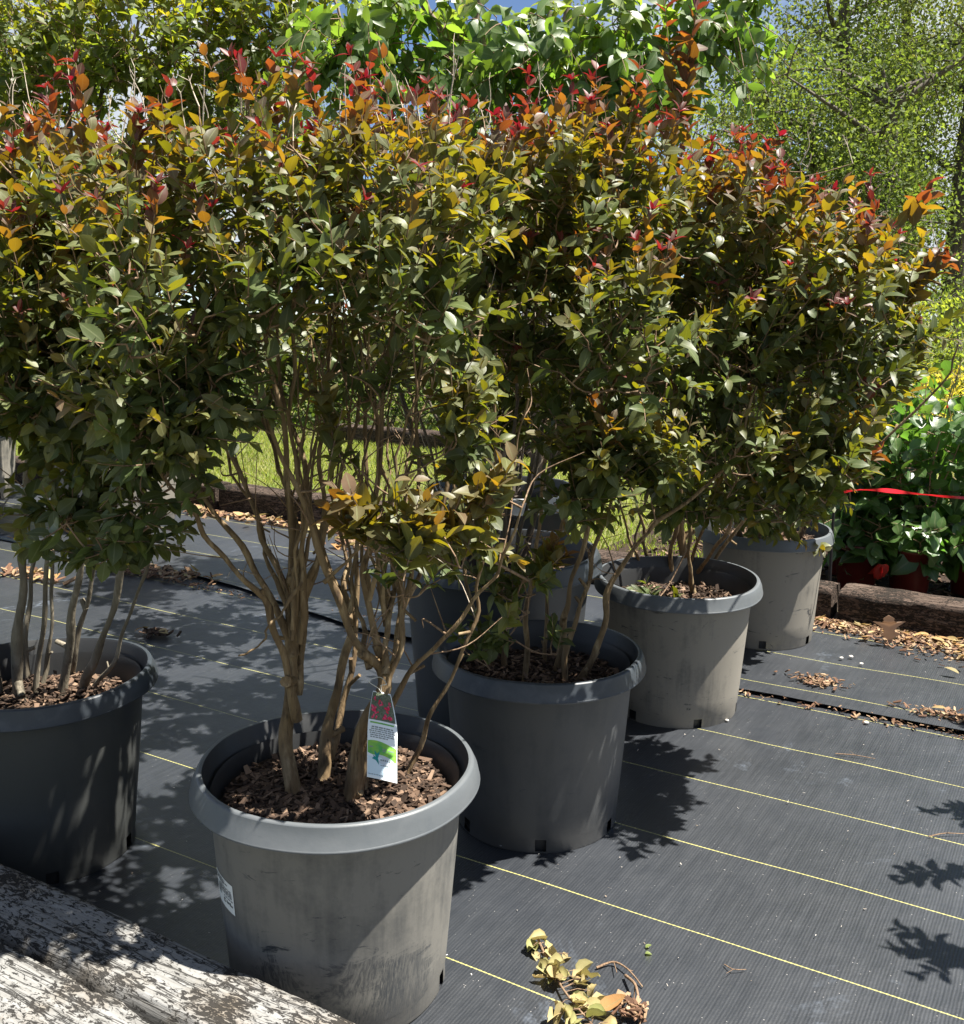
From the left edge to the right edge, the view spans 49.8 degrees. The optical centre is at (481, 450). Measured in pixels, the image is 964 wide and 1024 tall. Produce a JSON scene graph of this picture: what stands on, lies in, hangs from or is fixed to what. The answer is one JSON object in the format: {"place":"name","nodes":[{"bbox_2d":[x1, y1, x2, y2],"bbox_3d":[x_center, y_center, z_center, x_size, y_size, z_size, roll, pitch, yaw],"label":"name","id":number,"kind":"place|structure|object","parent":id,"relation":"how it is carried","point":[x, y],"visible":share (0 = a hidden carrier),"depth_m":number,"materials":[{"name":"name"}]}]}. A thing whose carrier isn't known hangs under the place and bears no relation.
{"place":"outdoors","nodes":[
{"label":"outdoors","id":0,"kind":"place"},
{"bbox_2d":[0,539,963,1023],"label":"ground fabric","id":1,"kind":"object","parent":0,"point":[794,889],"visible":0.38,"depth_m":2.76,"materials":[{"name":"grey fabric"}]},
{"bbox_2d":[0,563,75,585],"bbox_3d":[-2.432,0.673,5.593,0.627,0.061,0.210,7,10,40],"label":"leaf litter","id":2,"kind":"object","parent":1,"relation":"on","point":[8,569],"visible":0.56,"depth_m":5.63,"materials":[{"name":"beige plant"}]},
{"bbox_2d":[0,53,207,885],"bbox_3d":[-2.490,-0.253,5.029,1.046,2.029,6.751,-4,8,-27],"label":"potted crape myrtle","id":3,"kind":"object","parent":1,"relation":"on","point":[70,718],"visible":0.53,"depth_m":2.51,"materials":[{"name":"plant"}]},
{"bbox_2d":[135,626,167,633],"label":"fallen leaves","id":4,"kind":"object","parent":1,"relation":"on","point":[166,632],"visible":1,"depth_m":4.61,"materials":[{"name":"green plant"}]},
{"bbox_2d":[139,627,181,638],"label":"leaf litter","id":5,"kind":"object","parent":1,"relation":"on","point":[149,632],"visible":0.98,"depth_m":4.60,"materials":[{"name":"brown plant"}]},
{"bbox_2d":[101,563,221,589],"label":"leaf litter","id":6,"kind":"object","parent":1,"relation":"on","point":[176,575],"visible":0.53,"depth_m":5.64,"materials":[{"name":"brown plant"}]},
{"bbox_2d":[0,864,354,1023],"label":"landscape timber","id":7,"kind":"object","parent":1,"relation":"on","point":[66,958],"visible":1,"depth_m":1.96,"materials":[{"name":"grey wood"}]},
{"bbox_2d":[7,33,583,1023],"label":"potted crape myrtle","id":8,"kind":"object","parent":1,"relation":"on","point":[335,867],"visible":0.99,"depth_m":1.99,"materials":[{"name":"plant"}]},
{"bbox_2d":[367,677,396,782],"bbox_3d":[-0.199,0.558,2.087,0.063,0.188,0.104,0,7,0],"label":"plant tag","id":9,"kind":"object","parent":8,"relation":"hanging from","point":[382,746],"visible":1,"depth_m":2.08,"materials":[{"name":"white plastic"}]},
{"bbox_2d":[298,100,661,727],"bbox_3d":[-0.041,-0.076,3.517,1.320,2.104,1.060,0,7,0],"label":"potted crape myrtle","id":10,"kind":"object","parent":1,"relation":"on","point":[452,602],"visible":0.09,"depth_m":3.45,"materials":[{"name":"plant"}]},
{"bbox_2d":[100,615,962,1001],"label":"grit","id":11,"kind":"object","parent":1,"relation":"on","point":[608,887],"visible":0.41,"depth_m":2.76,"materials":[{"name":"grey gravel"}]},
{"bbox_2d":[128,572,963,738],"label":"seam debris","id":12,"kind":"object","parent":1,"relation":"on","point":[853,713],"visible":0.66,"depth_m":3.76,"materials":[{"name":"brown plant"}]},
{"bbox_2d":[362,55,757,852],"bbox_3d":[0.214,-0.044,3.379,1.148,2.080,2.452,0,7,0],"label":"potted crape myrtle","id":13,"kind":"object","parent":1,"relation":"on","point":[538,715],"visible":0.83,"depth_m":2.54,"materials":[{"name":"plant"}]},
{"bbox_2d":[526,928,616,1023],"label":"wilted sprig","id":14,"kind":"object","parent":1,"relation":"on","point":[552,969],"visible":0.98,"depth_m":2.22,"materials":[{"name":"yellow plant"}]},
{"bbox_2d":[600,994,625,1010],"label":"fallen leaf","id":15,"kind":"object","parent":14,"relation":"on","point":[609,1002],"visible":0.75,"depth_m":2.14,"materials":[{"name":"orange plant"}]},
{"bbox_2d":[596,961,642,987],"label":"twig","id":16,"kind":"object","parent":1,"relation":"on","point":[607,963],"visible":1,"depth_m":2.29,"materials":[{"name":"brown wood"}]},
{"bbox_2d":[611,989,648,1022],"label":"bark crumbs","id":17,"kind":"object","parent":1,"relation":"on","point":[633,1007],"visible":0.99,"depth_m":2.13,"materials":[{"name":"brown plant"}]},
{"bbox_2d":[624,974,640,1023],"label":"twig","id":18,"kind":"object","parent":1,"relation":"on","point":[626,976],"visible":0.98,"depth_m":2.20,"materials":[{"name":"brown wood"}]},
{"bbox_2d":[645,944,651,954],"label":"fallen leaf","id":19,"kind":"object","parent":1,"relation":"on","point":[646,946],"visible":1,"depth_m":2.37,"materials":[{"name":"green plant"}]},
{"bbox_2d":[559,0,963,728],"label":"potted crape myrtle","id":20,"kind":"object","parent":1,"relation":"on","point":[681,618],"visible":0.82,"depth_m":2.82,"materials":[{"name":"plant"}]},
{"bbox_2d":[835,753,874,758],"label":"twig","id":21,"kind":"object","parent":1,"relation":"on","point":[853,754],"visible":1,"depth_m":3.40,"materials":[{"name":"beige wood"}]},
{"bbox_2d":[928,832,963,836],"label":"twig","id":22,"kind":"object","parent":1,"relation":"on","point":[944,833],"visible":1,"depth_m":2.89,"materials":[{"name":"beige wood"}]},
{"bbox_2d":[0,0,963,319],"label":"sky","id":23,"kind":"structure","parent":0,"point":[517,5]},
{"bbox_2d":[16,317,963,557],"bbox_3d":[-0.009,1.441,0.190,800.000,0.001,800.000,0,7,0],"label":"ground","id":24,"kind":"structure","parent":0,"point":[311,433],"depth_m":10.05,"materials":[{"name":"green plant"}]},
{"bbox_2d":[0,0,139,376],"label":"woodland tree","id":25,"kind":"object","parent":24,"relation":"on","point":[7,30],"visible":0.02,"depth_m":19.68,"materials":[{"name":"green plant"}]},
{"bbox_2d":[0,3,190,313],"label":"woodland tree","id":26,"kind":"object","parent":24,"relation":"on","point":[111,114],"visible":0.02,"depth_m":23.44,"materials":[{"name":"green plant"}]},
{"bbox_2d":[174,346,257,397],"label":"lawn shrub","id":27,"kind":"object","parent":24,"relation":"on","point":[219,357],"depth_m":14.20,"materials":[{"name":"green plant"}]},
{"bbox_2d":[144,0,376,339],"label":"woodland tree","id":28,"kind":"object","parent":24,"relation":"on","point":[280,126],"visible":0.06,"depth_m":25.45,"materials":[{"name":"green plant"}]},
{"bbox_2d":[176,319,386,427],"bbox_3d":[-2.713,-1.043,13.487,2.970,1.594,1.959,0,7,0],"label":"lawn shrub","id":29,"kind":"object","parent":24,"relation":"on","point":[302,417],"visible":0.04,"depth_m":13.39,"materials":[{"name":"green plant"}]},
{"bbox_2d":[265,323,463,429],"bbox_3d":[-1.166,-0.947,13.012,3.102,1.548,1.952,0,7,0],"label":"lawn shrub","id":30,"kind":"object","parent":24,"relation":"on","point":[397,411],"visible":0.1,"depth_m":12.92,"materials":[{"name":"green plant"}]},
{"bbox_2d":[369,17,558,360],"bbox_3d":[-0.509,-6.543,29.620,6.888,10.844,8.491,-3,8,-22],"label":"woodland tree","id":31,"kind":"object","parent":24,"relation":"on","point":[474,112],"depth_m":28.34,"materials":[{"name":"green plant"}]},
{"bbox_2d":[0,482,963,729],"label":"ground fabric","id":32,"kind":"object","parent":24,"relation":"on","point":[881,676],"visible":0.2,"depth_m":4.41,"materials":[{"name":"grey fabric"}]},
{"bbox_2d":[0,267,39,498],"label":"potted crape myrtle","id":33,"kind":"object","parent":32,"relation":"on","point":[7,458],"visible":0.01,"depth_m":7.92,"materials":[{"name":"plastic"}]},
{"bbox_2d":[15,456,231,509],"bbox_3d":[-2.998,0.247,8.275,2.600,0.215,0.218,5,9,31],"label":"landscape timber","id":34,"kind":"object","parent":32,"relation":"on","point":[19,478],"visible":0.05,"depth_m":7.62,"materials":[{"name":"brown wood"}]},
{"bbox_2d":[0,0,340,528],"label":"potted crape myrtle","id":35,"kind":"object","parent":32,"relation":"on","point":[115,54],"visible":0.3,"depth_m":6.31,"materials":[{"name":"plant"}]},
{"bbox_2d":[181,504,337,533],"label":"leaf litter","id":36,"kind":"object","parent":32,"relation":"on","point":[264,519],"visible":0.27,"depth_m":7.17,"materials":[{"name":"beige plant"}]},
{"bbox_2d":[219,483,407,530],"bbox_3d":[-0.845,0.431,6.968,2.350,0.216,0.216,5,9,31],"label":"landscape timber","id":37,"kind":"object","parent":32,"relation":"on","point":[266,497],"visible":0.22,"depth_m":7.28,"materials":[{"name":"brown wood"}]},
{"bbox_2d":[332,536,354,548],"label":"fallen leaves","id":38,"kind":"object","parent":32,"relation":"on","point":[336,546],"visible":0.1,"depth_m":6.34,"materials":[{"name":"brown plant"}]},
{"bbox_2d":[306,531,391,552],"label":"leaf litter","id":39,"kind":"object","parent":32,"relation":"on","point":[339,541],"visible":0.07,"depth_m":6.43,"materials":[{"name":"brown plant"}]},
{"bbox_2d":[219,151,625,531],"bbox_3d":[-0.198,-0.214,4.389,1.910,2.128,1.122,0,7,0],"label":"potted crape myrtle","id":40,"kind":"object","parent":32,"relation":"on","point":[551,522],"visible":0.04,"depth_m":4.32,"materials":[{"name":"plant"}]},
{"bbox_2d":[591,550,839,617],"bbox_3d":[0.846,0.654,5.494,1.990,0.180,0.208,5,9,31],"label":"landscape timber","id":41,"kind":"object","parent":32,"relation":"on","point":[827,599],"visible":0.05,"depth_m":4.95,"materials":[{"name":"brown wood"}]},
{"bbox_2d":[648,154,958,649],"bbox_3d":[1.324,-0.189,4.247,1.187,2.134,1.189,-4,9,-31],"label":"potted crape myrtle","id":42,"kind":"object","parent":32,"relation":"on","point":[782,561],"visible":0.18,"depth_m":4.40,"materials":[{"name":"plant"}]},
{"bbox_2d":[774,669,854,690],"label":"leaf litter","id":43,"kind":"object","parent":32,"relation":"on","point":[808,679],"visible":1,"depth_m":4.06,"materials":[{"name":"brown plant"}]},
{"bbox_2d":[828,507,835,580],"bbox_3d":[1.704,0.487,5.055,0.018,0.620,0.015,3,8,22],"label":"stake","id":44,"kind":"object","parent":32,"relation":"on","point":[831,551],"visible":0.31,"depth_m":5.05,"materials":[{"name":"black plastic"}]},
{"bbox_2d":[813,615,963,672],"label":"leaf litter","id":45,"kind":"object","parent":32,"relation":"on","point":[919,638],"visible":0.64,"depth_m":4.59,"materials":[{"name":"brown plant"}]},
{"bbox_2d":[873,615,905,642],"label":"oak leaf","id":46,"kind":"object","parent":32,"relation":"on","point":[889,625],"visible":1,"depth_m":4.51,"materials":[{"name":"brown plant"}]},
{"bbox_2d":[837,583,963,640],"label":"landscape timber","id":47,"kind":"object","parent":32,"relation":"on","point":[933,615],"visible":0.81,"depth_m":4.72,"materials":[{"name":"brown wood"}]},
{"bbox_2d":[887,700,963,722],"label":"leaf litter","id":48,"kind":"object","parent":32,"relation":"on","point":[946,714],"visible":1,"depth_m":3.73,"materials":[{"name":"brown plant"}]},
{"bbox_2d":[932,705,960,714],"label":"fallen leaves","id":49,"kind":"object","parent":32,"relation":"on","point":[938,706],"visible":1,"depth_m":3.77,"materials":[{"name":"beige plant"}]},
{"bbox_2d":[339,423,627,464],"bbox_3d":[0.029,-0.067,10.829,3.900,0.207,0.217,5,9,31],"label":"landscape timber","id":50,"kind":"object","parent":24,"relation":"on","point":[395,440],"visible":0.12,"depth_m":11.27,"materials":[{"name":"brown wood"}]},
{"bbox_2d":[421,321,611,415],"bbox_3d":[0.527,-1.031,14.006,3.176,1.705,1.947,0,7,0],"label":"lawn shrub","id":51,"kind":"object","parent":24,"relation":"on","point":[511,415],"visible":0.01,"depth_m":13.75,"materials":[{"name":"green plant"}]},
{"bbox_2d":[269,0,797,476],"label":"tree","id":52,"kind":"object","parent":24,"relation":"on","point":[501,58],"visible":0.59,"depth_m":4.83,"materials":[{"name":"green plant"}]},
{"bbox_2d":[547,0,739,336],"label":"woodland tree","id":53,"kind":"object","parent":24,"relation":"on","point":[625,285],"depth_m":26.89,"materials":[{"name":"green plant"}]},
{"bbox_2d":[560,313,727,429],"bbox_3d":[1.934,-0.968,13.004,2.690,1.606,1.945,0,7,0],"label":"lawn shrub","id":54,"kind":"object","parent":24,"relation":"on","point":[660,411],"visible":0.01,"depth_m":12.86,"materials":[{"name":"green plant"}]},
{"bbox_2d":[665,330,814,423],"bbox_3d":[3.614,-1.072,13.993,3.240,1.734,1.970,0,7,0],"label":"lawn shrub","id":55,"kind":"object","parent":24,"relation":"on","point":[751,349],"visible":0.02,"depth_m":13.80,"materials":[{"name":"green plant"}]},
{"bbox_2d":[678,80,820,357],"bbox_3d":[7.793,-6.973,31.406,6.293,9.039,7.049,0,7,0],"label":"woodland tree","id":56,"kind":"object","parent":24,"relation":"on","point":[713,118],"visible":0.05,"depth_m":31.16,"materials":[{"name":"green plant"}]},
{"bbox_2d":[685,4,876,262],"bbox_3d":[7.458,-6.429,26.271,6.187,9.272,5.872,-4,9,-29],"label":"woodland tree","id":57,"kind":"object","parent":24,"relation":"on","point":[735,116],"visible":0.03,"depth_m":25.93,"materials":[{"name":"green plant"}]},
{"bbox_2d":[600,528,963,598],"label":"bed soil","id":58,"kind":"structure","parent":24,"relation":"on","point":[883,582],"depth_m":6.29,"materials":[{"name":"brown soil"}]},
{"bbox_2d":[818,405,932,589],"bbox_3d":[1.985,0.181,5.336,0.671,1.096,0.702,0,7,0],"label":"potted hibiscus","id":59,"kind":"object","parent":58,"relation":"on","point":[859,556],"visible":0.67,"depth_m":5.20,"materials":[{"name":"green plant"}]},
{"bbox_2d":[827,384,942,575],"bbox_3d":[2.069,0.091,5.638,0.736,1.197,0.634,6,10,38],"label":"potted hibiscus","id":60,"kind":"object","parent":58,"relation":"on","point":[897,418],"visible":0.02,"depth_m":5.50,"materials":[{"name":"green plant"}]},
{"bbox_2d":[859,382,963,593],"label":"potted hibiscus","id":61,"kind":"object","parent":58,"relation":"on","point":[915,569],"visible":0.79,"depth_m":5.14,"materials":[{"name":"green plant"}]},
{"bbox_2d":[886,358,963,505],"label":"potted hibiscus","id":62,"kind":"object","parent":58,"relation":"on","point":[945,365],"visible":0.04,"depth_m":5.67,"materials":[{"name":"green plant"}]},
{"bbox_2d":[919,399,963,596],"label":"potted hibiscus","id":63,"kind":"object","parent":58,"relation":"on","point":[955,575],"visible":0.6,"depth_m":5.19,"materials":[{"name":"green plant"}]},
{"bbox_2d":[844,488,963,498],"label":"flagging tape","id":64,"kind":"object","parent":63,"relation":"attached to","point":[888,490],"visible":0.72,"depth_m":4.94,"materials":[{"name":"red plastic"}]},
{"bbox_2d":[655,0,963,376],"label":"woodland tree","id":65,"kind":"object","parent":24,"relation":"on","point":[792,122],"visible":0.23,"depth_m":19.59,"materials":[{"name":"green plant"}]},
{"bbox_2d":[691,0,963,358],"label":"woodland tree","id":66,"kind":"object","parent":24,"relation":"on","point":[844,13],"visible":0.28,"depth_m":22.95,"materials":[{"name":"green plant"}]},
{"bbox_2d":[705,0,963,369],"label":"woodland tree","id":67,"kind":"object","parent":24,"relation":"on","point":[890,105],"visible":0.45,"depth_m":18.11,"materials":[{"name":"green plant"}]},
{"bbox_2d":[767,346,938,403],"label":"lawn shrub","id":68,"kind":"object","parent":24,"relation":"on","point":[845,346],"visible":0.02,"depth_m":14.88,"materials":[{"name":"green plant"}]},
{"bbox_2d":[798,0,963,341],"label":"woodland tree","id":69,"kind":"object","parent":24,"relation":"on","point":[907,35],"visible":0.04,"depth_m":27.87,"materials":[{"name":"green plant"}]},
{"bbox_2d":[825,0,963,382],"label":"woodland tree","id":70,"kind":"object","parent":24,"relation":"on","point":[959,246],"visible":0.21,"depth_m":21.48,"materials":[{"name":"green plant"}]},
{"bbox_2d":[890,362,963,421],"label":"golden shrub","id":71,"kind":"object","parent":24,"relation":"on","point":[961,376],"visible":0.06,"depth_m":10.45,"materials":[{"name":"yellow plant"}]},
{"bbox_2d":[896,286,963,418],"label":"yellow green shrub","id":72,"kind":"object","parent":24,"relation":"on","point":[960,354],"visible":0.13,"depth_m":13.33,"materials":[{"name":"green plant"}]},
{"bbox_2d":[227,377,953,476],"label":"meadow grass","id":73,"kind":"structure","parent":0,"point":[396,424],"depth_m":13.11,"materials":[{"name":"green plant"}]}
]}

